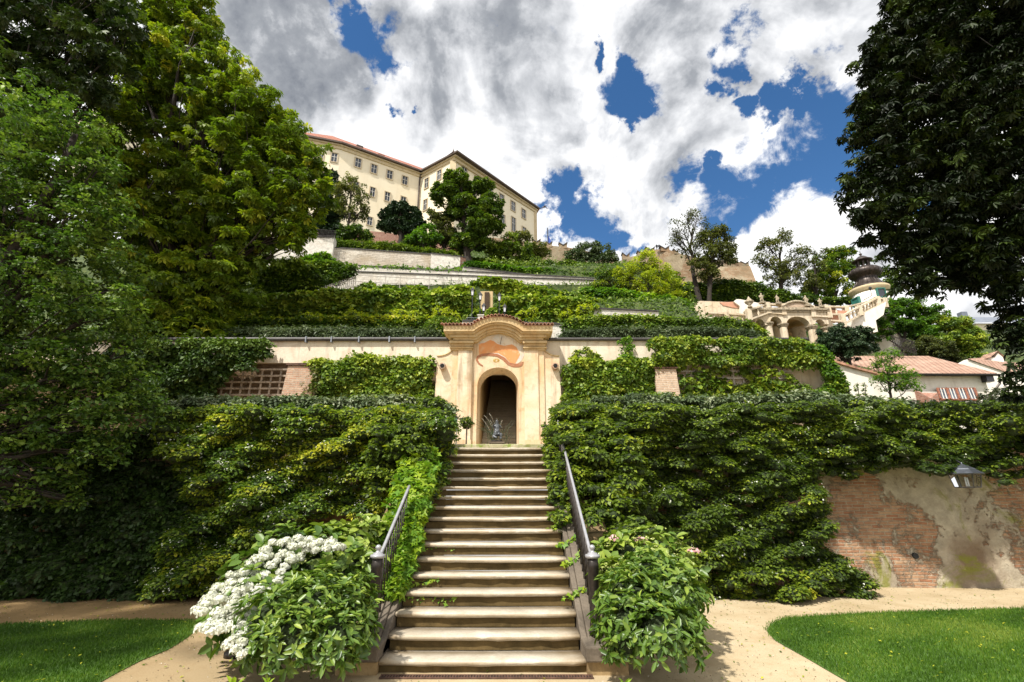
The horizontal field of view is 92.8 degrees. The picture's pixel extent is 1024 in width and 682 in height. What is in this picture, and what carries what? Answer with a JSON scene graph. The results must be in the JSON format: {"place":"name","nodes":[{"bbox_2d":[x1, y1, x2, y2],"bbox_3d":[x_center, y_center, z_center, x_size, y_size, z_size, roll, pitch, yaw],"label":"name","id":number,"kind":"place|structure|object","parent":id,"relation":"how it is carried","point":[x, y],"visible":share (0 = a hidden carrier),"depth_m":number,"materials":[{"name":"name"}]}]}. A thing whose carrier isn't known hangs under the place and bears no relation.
{"place":"outdoors","nodes":[
{"label":"outdoors","id":0,"kind":"place"},
{"bbox_2d":[0,617,196,681],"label":"lawn","id":1,"kind":"structure","parent":0,"point":[159,651],"depth_m":5.67,"materials":[{"name":"green plant"}]},
{"bbox_2d":[142,392,462,425],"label":"shrub row","id":2,"kind":"object","parent":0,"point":[304,401],"visible":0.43,"depth_m":10.55,"materials":[{"name":"green plant"}]},
{"bbox_2d":[296,513,390,586],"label":"green hydrangea","id":3,"kind":"object","parent":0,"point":[351,558],"visible":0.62,"depth_m":6.09,"materials":[{"name":"green plant"}]},
{"bbox_2d":[0,587,1023,681],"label":"ground","id":4,"kind":"structure","parent":0,"point":[201,670],"depth_m":6.05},
{"bbox_2d":[0,36,174,512],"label":"hornbeam tree","id":5,"kind":"object","parent":4,"relation":"on","point":[44,236],"visible":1,"depth_m":9.05,"materials":[{"name":"green plant"}]},
{"bbox_2d":[0,423,195,602],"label":"ivy hedge","id":6,"kind":"object","parent":4,"relation":"on","point":[107,542],"visible":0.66,"depth_m":8.97,"materials":[{"name":"green plant"}]},
{"bbox_2d":[5,443,365,563],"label":"garden wall","id":7,"kind":"structure","parent":4,"relation":"on","point":[335,517],"depth_m":10.11,"materials":[{"name":"stone"}]},
{"bbox_2d":[190,520,346,677],"bbox_3d":[-2.735,2.754,5.474,1.542,1.346,2.407,0,-17,0],"label":"white hydrangea","id":8,"kind":"object","parent":4,"relation":"on","point":[270,561],"visible":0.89,"depth_m":5.26,"materials":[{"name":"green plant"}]},
{"bbox_2d":[131,402,461,602],"bbox_3d":[-4.034,2.855,9.021,6.317,3.677,2.087,0,-17,0],"label":"climbing hydrangea","id":9,"kind":"object","parent":4,"relation":"on","point":[256,442],"visible":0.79,"depth_m":9.15,"materials":[{"name":"green plant"}]},
{"bbox_2d":[229,558,384,681],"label":"peony bush","id":10,"kind":"object","parent":4,"relation":"on","point":[302,619],"visible":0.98,"depth_m":4.53,"materials":[{"name":"green plant"}]},
{"bbox_2d":[335,447,628,674],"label":"stone staircase","id":11,"kind":"structure","parent":4,"relation":"on","point":[525,619],"depth_m":6.11,"materials":[{"name":"beige stone"}]},
{"bbox_2d":[370,485,410,634],"bbox_3d":[-1.525,2.652,6.239,0.172,1.579,1.626,0,-17,0],"label":"iron railing","id":12,"kind":"object","parent":11,"relation":"on","point":[377,563],"visible":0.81,"depth_m":5.89,"materials":[{"name":"metal"}]},
{"bbox_2d":[364,445,441,602],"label":"ivy","id":13,"kind":"object","parent":12,"relation":"attached to","point":[420,479],"visible":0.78,"depth_m":7.05,"materials":[{"name":"green plant"}]},
{"bbox_2d":[358,394,456,508],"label":"ivy","id":14,"kind":"object","parent":11,"relation":"on","point":[391,442],"visible":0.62,"depth_m":8.53,"materials":[{"name":"green plant"}]},
{"bbox_2d":[556,420,600,635],"bbox_3d":[0.915,2.349,7.723,0.172,3.046,4.276,0,-17,0],"label":"iron railing","id":15,"kind":"object","parent":11,"relation":"on","point":[589,557],"visible":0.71,"depth_m":6.22,"materials":[{"name":"metal"}]},
{"bbox_2d":[379,674,593,678],"bbox_3d":[-0.255,3.369,4.894,2.140,0.015,0.095,0,-17,0],"label":"drain grate","id":16,"kind":"object","parent":4,"relation":"on","point":[486,676],"visible":1,"depth_m":4.89,"materials":[{"name":"metal"}]},
{"bbox_2d":[296,517,714,613],"bbox_3d":[-0.084,2.755,6.025,5.144,1.065,1.522,0,-17,0],"label":"pink hydrangea","id":17,"kind":"object","parent":4,"relation":"on","point":[614,551],"visible":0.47,"depth_m":6.08,"materials":[{"name":"green plant"}]},
{"bbox_2d":[0,594,1023,681],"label":"leaf litter","id":18,"kind":"object","parent":4,"relation":"on","point":[544,681],"visible":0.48,"depth_m":6.04,"materials":[{"name":"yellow plant"}]},
{"bbox_2d":[579,494,610,618],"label":"cheek wall","id":19,"kind":"structure","parent":4,"relation":"on","point":[596,531],"depth_m":7.28,"materials":[{"name":"stone"}]},
{"bbox_2d":[586,544,713,673],"bbox_3d":[1.398,2.656,4.958,1.211,1.035,1.435,-9,-19,26],"label":"peony bush","id":20,"kind":"object","parent":4,"relation":"on","point":[648,608],"visible":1,"depth_m":4.63,"materials":[{"name":"green plant"}]},
{"bbox_2d":[540,397,1023,603],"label":"climbing hydrangea","id":21,"kind":"object","parent":4,"relation":"on","point":[751,442],"visible":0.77,"depth_m":9.47,"materials":[{"name":"green plant"}]},
{"bbox_2d":[569,388,1023,423],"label":"shrub row","id":22,"kind":"object","parent":21,"relation":"on","point":[705,402],"visible":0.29,"depth_m":10.64,"materials":[{"name":"green plant"}]},
{"bbox_2d":[652,438,1023,587],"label":"garden wall","id":23,"kind":"structure","parent":4,"relation":"on","point":[908,527],"depth_m":9.91,"materials":[{"name":"red brick"}]},
{"bbox_2d":[947,457,984,487],"bbox_3d":[8.549,2.492,9.499,0.505,0.712,1.311,-4,-18,13],"label":"wall lantern","id":24,"kind":"object","parent":23,"relation":"attached to","point":[964,476],"depth_m":8.98,"materials":[{"name":"metal"}]},
{"bbox_2d":[833,0,1023,404],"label":"chestnut tree","id":25,"kind":"object","parent":4,"relation":"on","point":[961,62],"visible":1,"depth_m":10.18,"materials":[{"name":"green plant"}]},
{"bbox_2d":[2,240,1023,369],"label":"hillside","id":26,"kind":"structure","parent":0,"point":[580,269],"depth_m":36.57,"materials":[{"name":"green plant"}]},
{"bbox_2d":[0,0,151,207],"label":"chestnut tree","id":27,"kind":"object","parent":26,"relation":"on","point":[91,28],"visible":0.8,"depth_m":16.37,"materials":[{"name":"green plant"}]},
{"bbox_2d":[75,0,339,336],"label":"chestnut tree","id":28,"kind":"object","parent":26,"relation":"on","point":[216,237],"visible":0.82,"depth_m":19.42,"materials":[{"name":"green plant"}]},
{"bbox_2d":[0,336,450,434],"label":"garden wall","id":29,"kind":"structure","parent":26,"relation":"on","point":[294,349],"depth_m":16.86,"materials":[{"name":"paint"}]},
{"bbox_2d":[99,335,276,410],"bbox_3d":[-10.947,1.074,15.971,6.035,2.655,1.394,0,-17,0],"label":"ivy","id":30,"kind":"object","parent":29,"relation":"attached to","point":[200,367],"visible":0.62,"depth_m":15.91,"materials":[{"name":"green plant"}]},
{"bbox_2d":[217,368,286,396],"bbox_3d":[-9.138,1.520,16.447,3.200,1.207,0.058,0,-17,0],"label":"trellis","id":31,"kind":"object","parent":29,"relation":"attached to","point":[251,376],"visible":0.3,"depth_m":16.46,"materials":[{"name":"brown wood"}]},
{"bbox_2d":[222,324,443,336],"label":"hedge","id":32,"kind":"object","parent":29,"relation":"on","point":[327,331],"visible":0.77,"depth_m":17.79,"materials":[{"name":"green plant"}]},
{"bbox_2d":[303,350,436,398],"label":"ivy","id":33,"kind":"object","parent":29,"relation":"attached to","point":[355,374],"visible":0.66,"depth_m":15.99,"materials":[{"name":"green plant"}]},
{"bbox_2d":[250,256,326,293],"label":"shrub","id":34,"kind":"object","parent":26,"relation":"on","point":[293,275],"visible":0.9,"depth_m":25.44,"materials":[{"name":"green plant"}]},
{"bbox_2d":[269,236,336,264],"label":"garden wall","id":35,"kind":"structure","parent":26,"relation":"on","point":[318,245],"depth_m":36.21,"materials":[{"name":"paint"}]},
{"bbox_2d":[316,168,344,237],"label":"conifer","id":36,"kind":"object","parent":26,"relation":"on","point":[332,218],"visible":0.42,"depth_m":44.85,"materials":[{"name":"green plant"}]},
{"bbox_2d":[304,258,360,288],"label":"hedge","id":37,"kind":"object","parent":26,"relation":"on","point":[333,272],"visible":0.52,"depth_m":27.50,"materials":[{"name":"green plant"}]},
{"bbox_2d":[231,313,434,329],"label":"hedge","id":38,"kind":"object","parent":26,"relation":"on","point":[374,320],"visible":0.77,"depth_m":20.29,"materials":[{"name":"green plant"}]},
{"bbox_2d":[271,133,422,233],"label":"castle wing","id":39,"kind":"structure","parent":26,"relation":"on","point":[386,179],"depth_m":72.65,"materials":[{"name":"beige paint"}]},
{"bbox_2d":[330,171,371,224],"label":"broadleaf tree","id":40,"kind":"object","parent":26,"relation":"on","point":[345,187],"visible":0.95,"depth_m":42.41,"materials":[{"name":"green plant"}]},
{"bbox_2d":[335,223,374,240],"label":"bush","id":41,"kind":"object","parent":26,"relation":"on","point":[358,232],"visible":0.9,"depth_m":40.13,"materials":[{"name":"green plant"}]},
{"bbox_2d":[233,286,479,322],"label":"vine bank","id":42,"kind":"structure","parent":26,"relation":"on","point":[328,301],"depth_m":23.45,"materials":[{"name":"green plant"}]},
{"bbox_2d":[333,247,430,270],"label":"garden wall","id":43,"kind":"structure","parent":26,"relation":"on","point":[369,257],"depth_m":37.22,"materials":[{"name":"paint"}]},
{"bbox_2d":[334,235,460,255],"bbox_3d":[-9.310,-7.360,38.575,10.922,2.266,1.284,0,-17,1],"label":"bank planting","id":44,"kind":"object","parent":26,"relation":"on","point":[378,245],"visible":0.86,"depth_m":38.41,"materials":[{"name":"green plant"}]},
{"bbox_2d":[376,199,426,242],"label":"weeping tree","id":45,"kind":"object","parent":26,"relation":"on","point":[399,219],"visible":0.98,"depth_m":46.12,"materials":[{"name":"green plant"}]},
{"bbox_2d":[337,279,476,292],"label":"vine bank","id":46,"kind":"structure","parent":26,"relation":"on","point":[458,287],"depth_m":25.73,"materials":[{"name":"green plant"}]},
{"bbox_2d":[404,221,443,248],"bbox_3d":[-7.189,-8.310,39.760,3.329,3.306,1.882,0,-17,0],"label":"broadleaf tree","id":47,"kind":"object","parent":26,"relation":"on","point":[422,234],"visible":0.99,"depth_m":39.60,"materials":[{"name":"green plant"}]},
{"bbox_2d":[421,315,459,336],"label":"bush","id":48,"kind":"object","parent":26,"relation":"on","point":[435,321],"visible":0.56,"depth_m":18.11,"materials":[{"name":"green plant"}]},
{"bbox_2d":[424,207,462,254],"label":"broadleaf tree","id":49,"kind":"object","parent":26,"relation":"on","point":[443,226],"visible":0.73,"depth_m":40.97,"materials":[{"name":"green plant"}]},
{"bbox_2d":[430,253,459,268],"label":"garden wall","id":50,"kind":"structure","parent":26,"relation":"on","point":[444,260],"depth_m":37.66,"materials":[{"name":"paint"}]},
{"bbox_2d":[318,271,596,289],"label":"garden wall","id":51,"kind":"structure","parent":26,"relation":"on","point":[391,278],"depth_m":30.79,"materials":[{"name":"paint"}]},
{"bbox_2d":[428,167,506,260],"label":"broadleaf tree","id":52,"kind":"object","parent":26,"relation":"on","point":[460,193],"visible":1,"depth_m":40.69,"materials":[{"name":"green plant"}]},
{"bbox_2d":[358,265,599,279],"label":"garden wall","id":53,"kind":"structure","parent":26,"relation":"on","point":[462,272],"depth_m":32.47,"materials":[{"name":"paint"}]},
{"bbox_2d":[420,148,546,242],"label":"castle wing","id":54,"kind":"structure","parent":26,"relation":"on","point":[520,212],"depth_m":77.58,"materials":[{"name":"beige paint"}]},
{"bbox_2d":[435,314,560,443],"bbox_3d":[-0.462,2.486,20.432,4.180,5.596,10.020,0,-17,0],"label":"gatehouse","id":55,"kind":"object","parent":26,"relation":"on","point":[479,357],"visible":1,"depth_m":16.23,"materials":[{"name":"paint"}]},
{"bbox_2d":[481,380,515,443],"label":"staircase","id":56,"kind":"structure","parent":55,"relation":"attached to","point":[501,403],"depth_m":20.82,"materials":[{"name":"brown stone"}]},
{"bbox_2d":[63,242,940,434],"bbox_3d":[4.945,-5.668,47.517,63.885,35.960,49.172,0,-17,0],"label":"ground cover","id":57,"kind":"object","parent":26,"relation":"on","point":[583,264],"visible":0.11,"depth_m":26.38,"materials":[{"name":"green plant"}]},
{"bbox_2d":[484,231,534,261],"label":"maple tree","id":58,"kind":"object","parent":26,"relation":"on","point":[507,248],"visible":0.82,"depth_m":40.75,"materials":[{"name":"green plant"}]},
{"bbox_2d":[461,260,596,276],"bbox_3d":[1.728,-5.265,37.495,11.304,1.946,1.214,0,-17,0],"label":"bank planting","id":59,"kind":"object","parent":26,"relation":"on","point":[476,264],"visible":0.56,"depth_m":37.38,"materials":[{"name":"green plant"}]},
{"bbox_2d":[512,229,551,261],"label":"broadleaf tree","id":60,"kind":"object","parent":26,"relation":"on","point":[526,236],"visible":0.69,"depth_m":44.40,"materials":[{"name":"green plant"}]},
{"bbox_2d":[469,275,601,302],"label":"vine bank","id":61,"kind":"structure","parent":26,"relation":"on","point":[507,287],"depth_m":26.10,"materials":[{"name":"green plant"}]},
{"bbox_2d":[496,292,601,322],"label":"vine bank","id":62,"kind":"structure","parent":26,"relation":"on","point":[551,307],"depth_m":23.31,"materials":[{"name":"green plant"}]},
{"bbox_2d":[493,236,615,263],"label":"castle wall","id":63,"kind":"structure","parent":26,"relation":"on","point":[558,251],"depth_m":65.44,"materials":[{"name":"white paint"}]},
{"bbox_2d":[563,240,619,263],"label":"broadleaf tree","id":64,"kind":"object","parent":26,"relation":"on","point":[579,253],"visible":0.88,"depth_m":45.16,"materials":[{"name":"green plant"}]},
{"bbox_2d":[589,264,629,290],"bbox_3d":[6.052,-2.928,30.254,3.592,3.951,1.966,0,-17,0],"label":"broadleaf tree","id":65,"kind":"object","parent":26,"relation":"on","point":[605,275],"visible":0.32,"depth_m":30.30,"materials":[{"name":"green plant"}]},
{"bbox_2d":[594,308,658,315],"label":"garden wall","id":66,"kind":"structure","parent":26,"relation":"on","point":[610,311],"depth_m":23.73,"materials":[{"name":"paint"}]},
{"bbox_2d":[577,285,693,311],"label":"undergrowth","id":67,"kind":"object","parent":26,"relation":"on","point":[610,292],"visible":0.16,"depth_m":26.93,"materials":[{"name":"green plant"}]},
{"bbox_2d":[611,247,687,298],"bbox_3d":[8.234,-3.205,29.359,4.474,5.074,2.417,0,-17,0],"label":"broadleaf tree","id":68,"kind":"object","parent":26,"relation":"on","point":[663,286],"visible":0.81,"depth_m":29.36,"materials":[{"name":"green plant"}]},
{"bbox_2d":[559,313,771,337],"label":"hedge","id":69,"kind":"object","parent":26,"relation":"on","point":[618,320],"visible":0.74,"depth_m":18.50,"materials":[{"name":"green plant"}]},
{"bbox_2d":[649,270,698,313],"bbox_3d":[10.445,-2.643,32.298,3.957,4.656,2.122,0,-17,0],"label":"broadleaf tree","id":70,"kind":"object","parent":26,"relation":"on","point":[688,288],"visible":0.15,"depth_m":32.26,"materials":[{"name":"green plant"}]},
{"bbox_2d":[546,338,824,424],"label":"garden wall","id":71,"kind":"structure","parent":26,"relation":"on","point":[606,349],"depth_m":16.85,"materials":[{"name":"paint"}]},
{"bbox_2d":[559,355,684,403],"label":"ivy","id":72,"kind":"object","parent":71,"relation":"attached to","point":[583,378],"visible":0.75,"depth_m":15.98,"materials":[{"name":"green plant"}]},
{"bbox_2d":[556,324,763,337],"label":"hedge","id":73,"kind":"object","parent":71,"relation":"on","point":[711,331],"visible":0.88,"depth_m":17.61,"materials":[{"name":"green plant"}]},
{"bbox_2d":[676,364,801,398],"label":"vine","id":74,"kind":"object","parent":71,"relation":"attached to","point":[758,385],"visible":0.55,"depth_m":16.21,"materials":[{"name":"green plant"}]},
{"bbox_2d":[645,334,852,395],"bbox_3d":[7.996,1.034,16.253,6.976,2.683,0.814,1,-17,-2],"label":"ivy","id":75,"kind":"object","parent":71,"relation":"attached to","point":[791,353],"visible":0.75,"depth_m":16.32,"materials":[{"name":"green plant"}]},
{"bbox_2d":[804,343,853,396],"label":"ivy","id":76,"kind":"object","parent":71,"relation":"attached to","point":[835,373],"visible":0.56,"depth_m":16.02,"materials":[{"name":"green plant"}]},
{"bbox_2d":[618,245,760,319],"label":"bastion","id":77,"kind":"object","parent":26,"relation":"on","point":[740,270],"visible":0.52,"depth_m":66.76,"materials":[{"name":"beige stone"}]},
{"bbox_2d":[665,208,717,300],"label":"broadleaf tree","id":78,"kind":"object","parent":26,"relation":"on","point":[677,239],"visible":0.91,"depth_m":44.76,"materials":[{"name":"green plant"}]},
{"bbox_2d":[686,223,738,300],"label":"broadleaf tree","id":79,"kind":"object","parent":26,"relation":"on","point":[709,273],"visible":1,"depth_m":42.89,"materials":[{"name":"green plant"}]},
{"bbox_2d":[694,301,738,313],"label":"garden wall","id":80,"kind":"structure","parent":26,"relation":"on","point":[714,306],"depth_m":36.31,"materials":[{"name":"paint"}]},
{"bbox_2d":[677,364,792,394],"bbox_3d":[7.530,1.384,16.406,4.050,1.274,0.058,0,-17,0],"label":"trellis","id":81,"kind":"object","parent":26,"relation":"on","point":[732,377],"visible":0.25,"depth_m":16.48,"materials":[{"name":"brown wood"}]},
{"bbox_2d":[681,277,851,305],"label":"shrub belt","id":82,"kind":"object","parent":26,"relation":"on","point":[728,290],"visible":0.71,"depth_m":44.57,"materials":[{"name":"green plant"}]},
{"bbox_2d":[750,227,811,289],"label":"broadleaf tree","id":83,"kind":"object","parent":26,"relation":"on","point":[783,273],"visible":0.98,"depth_m":48.32,"materials":[{"name":"green plant"}]},
{"bbox_2d":[743,300,829,344],"bbox_3d":[20.055,-0.126,36.445,5.985,4.768,3.920,0,-17,0],"label":"loggia","id":84,"kind":"object","parent":26,"relation":"on","point":[798,320],"visible":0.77,"depth_m":35.15,"materials":[{"name":"stone"}]},
{"bbox_2d":[745,302,786,319],"bbox_3d":[18.200,-2.081,35.101,3.196,1.564,0.566,3,-18,-10],"label":"balustrade","id":85,"kind":"object","parent":84,"relation":"on","point":[748,313],"visible":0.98,"depth_m":35.07,"materials":[{"name":"stone"}]},
{"bbox_2d":[792,247,828,305],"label":"broadleaf tree","id":86,"kind":"object","parent":26,"relation":"on","point":[815,287],"visible":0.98,"depth_m":46.97,"materials":[{"name":"green plant"}]},
{"bbox_2d":[798,244,858,309],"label":"broadleaf tree","id":87,"kind":"object","parent":26,"relation":"on","point":[835,271],"visible":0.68,"depth_m":48.77,"materials":[{"name":"green plant"}]},
{"bbox_2d":[815,322,880,364],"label":"yew bush","id":88,"kind":"object","parent":26,"relation":"on","point":[842,342],"visible":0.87,"depth_m":25.28,"materials":[{"name":"green plant"}]},
{"bbox_2d":[834,302,885,333],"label":"garden wall","id":89,"kind":"structure","parent":26,"relation":"on","point":[869,318],"depth_m":37.43,"materials":[{"name":"white paint"}]},
{"bbox_2d":[838,296,888,323],"bbox_3d":[27.274,-2.339,37.911,6.457,3.288,0.651,8,-19,-23],"label":"balustrade","id":90,"kind":"object","parent":89,"relation":"on","point":[877,300],"visible":0.91,"depth_m":37.56,"materials":[{"name":"stone"}]},
{"bbox_2d":[836,364,893,400],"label":"garden wall","id":91,"kind":"structure","parent":26,"relation":"on","point":[854,376],"depth_m":22.45,"materials":[{"name":"white paint"}]},
{"bbox_2d":[848,251,902,355],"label":"garden tower","id":92,"kind":"structure","parent":26,"relation":"on","point":[863,277],"depth_m":41.88,"materials":[{"name":"white paint"}]},
{"bbox_2d":[868,347,925,398],"bbox_3d":[12.067,1.236,15.335,1.668,2.187,0.868,0,-17,0],"label":"maple tree","id":93,"kind":"object","parent":26,"relation":"on","point":[886,378],"visible":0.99,"depth_m":15.34,"materials":[{"name":"green plant"}]},
{"bbox_2d":[874,297,950,355],"bbox_3d":[32.752,-0.932,40.045,6.956,6.155,3.204,0,-17,0],"label":"broadleaf tree","id":94,"kind":"object","parent":26,"relation":"on","point":[908,326],"visible":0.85,"depth_m":39.84,"materials":[{"name":"green plant"}]},
{"bbox_2d":[834,356,1000,432],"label":"garden house","id":95,"kind":"structure","parent":26,"relation":"on","point":[938,372],"depth_m":27.63,"materials":[{"name":"ceramic"}]},
{"bbox_2d":[901,334,966,362],"bbox_3d":[33.104,1.053,38.164,4.692,3.410,2.004,0,-17,0],"label":"juniper","id":96,"kind":"object","parent":26,"relation":"on","point":[931,346],"visible":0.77,"depth_m":37.98,"materials":[{"name":"green plant"}]},
{"bbox_2d":[915,387,979,429],"bbox_3d":[24.279,3.641,26.583,3.345,2.469,1.050,0,-17,0],"label":"greenhouse","id":97,"kind":"object","parent":26,"relation":"on","point":[959,394],"visible":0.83,"depth_m":26.75,"materials":[{"name":"glass"}]},
{"bbox_2d":[932,312,996,363],"bbox_3d":[36.001,0.059,39.259,5.476,4.884,2.776,0,-17,0],"label":"broadleaf tree","id":98,"kind":"object","parent":26,"relation":"on","point":[965,335],"visible":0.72,"depth_m":38.83,"materials":[{"name":"green plant"}]},
{"bbox_2d":[959,351,1023,395],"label":"garden house","id":99,"kind":"structure","parent":26,"relation":"on","point":[993,362],"depth_m":31.57,"materials":[{"name":"paint"}]},
{"bbox_2d":[3,0,1023,570],"label":"sky","id":100,"kind":"structure","parent":0,"point":[618,118],"materials":[{"name":"white"}]},
{"bbox_2d":[763,606,1023,681],"bbox_3d":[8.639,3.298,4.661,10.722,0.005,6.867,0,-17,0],"label":"lawn","id":101,"kind":"structure","parent":0,"point":[892,674],"depth_m":5.71,"materials":[{"name":"green plant"}]},
{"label":"terrace path","id":102,"kind":"structure","parent":0,"visible":0},
{"bbox_2d":[281,363,317,395],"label":"brick buttress","id":103,"kind":"structure","parent":102,"relation":"on","point":[296,375],"depth_m":16.00,"materials":[{"name":"brick"}]},
{"bbox_2d":[654,367,680,396],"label":"brick buttress","id":104,"kind":"structure","parent":102,"relation":"on","point":[665,380],"depth_m":16.00,"materials":[{"name":"brick"}]},
{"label":"path","id":105,"kind":"structure","parent":0,"visible":0},
{"bbox_2d":[454,444,543,447],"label":"landing kerb","id":106,"kind":"structure","parent":105,"relation":"on","point":[501,445],"depth_m":10.51,"materials":[{"name":"stone"}]},
{"bbox_2d":[540,399,664,553],"bbox_3d":[1.478,2.534,8.790,1.953,3.536,3.991,0,-17,0],"label":"ivy","id":107,"kind":"object","parent":105,"relation":"on","point":[595,454],"visible":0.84,"depth_m":8.28,"materials":[{"name":"green plant"}]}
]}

